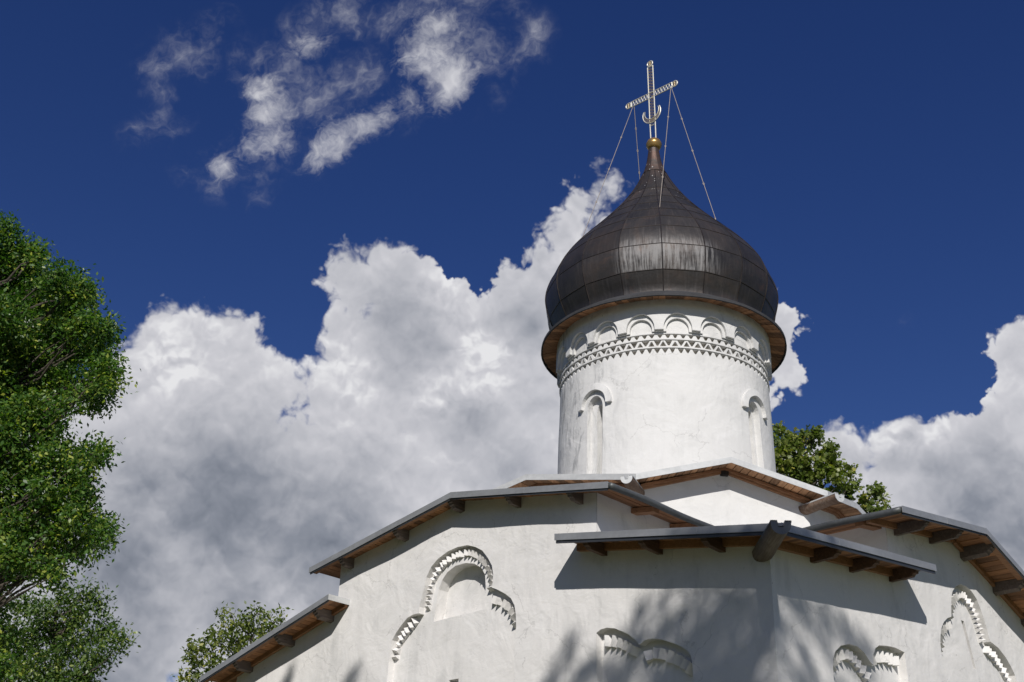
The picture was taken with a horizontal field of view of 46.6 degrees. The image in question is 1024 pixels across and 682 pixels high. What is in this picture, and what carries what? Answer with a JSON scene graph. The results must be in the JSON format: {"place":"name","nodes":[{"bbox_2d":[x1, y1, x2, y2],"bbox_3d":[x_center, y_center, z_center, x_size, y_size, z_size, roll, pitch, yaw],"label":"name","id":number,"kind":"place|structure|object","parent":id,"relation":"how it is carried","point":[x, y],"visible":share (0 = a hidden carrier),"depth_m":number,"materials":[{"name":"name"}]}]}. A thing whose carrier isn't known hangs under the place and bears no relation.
{"place":"outdoors","nodes":[
{"label":"outdoors","id":0,"kind":"place"},
{"bbox_2d":[0,0,1023,681],"label":"sky","id":1,"kind":"structure","parent":0,"point":[329,238],"materials":[{"name":"blue"}]},
{"label":"ground","id":2,"kind":"structure","parent":0,"visible":0},
{"bbox_2d":[0,209,140,681],"bbox_3d":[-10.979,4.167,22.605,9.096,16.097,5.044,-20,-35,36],"label":"broadleaf tree","id":3,"kind":"object","parent":2,"relation":"on","point":[55,334],"visible":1,"depth_m":21.84,"materials":[{"name":"green plant"}]},
{"bbox_2d":[0,572,140,681],"bbox_3d":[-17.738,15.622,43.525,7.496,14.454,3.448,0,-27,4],"label":"broadleaf tree","id":4,"kind":"object","parent":2,"relation":"on","point":[52,628],"visible":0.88,"depth_m":45.20,"materials":[{"name":"green plant"}]},
{"bbox_2d":[170,600,293,681],"bbox_3d":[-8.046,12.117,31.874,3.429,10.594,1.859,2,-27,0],"label":"broadleaf tree","id":5,"kind":"object","parent":2,"relation":"on","point":[235,646],"visible":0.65,"depth_m":33.60,"materials":[{"name":"green plant"}]},
{"bbox_2d":[199,60,1023,681],"bbox_3d":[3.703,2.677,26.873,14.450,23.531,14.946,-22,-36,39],"label":"white church","id":6,"kind":"structure","parent":2,"relation":"on","point":[667,522],"depth_m":21.31,"materials":[{"name":"paint"}]},
{"bbox_2d":[772,420,892,512],"bbox_3d":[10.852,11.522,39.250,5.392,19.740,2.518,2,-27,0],"label":"maple tree","id":7,"kind":"object","parent":2,"relation":"on","point":[792,463],"visible":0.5,"depth_m":42.64,"materials":[{"name":"green plant"}]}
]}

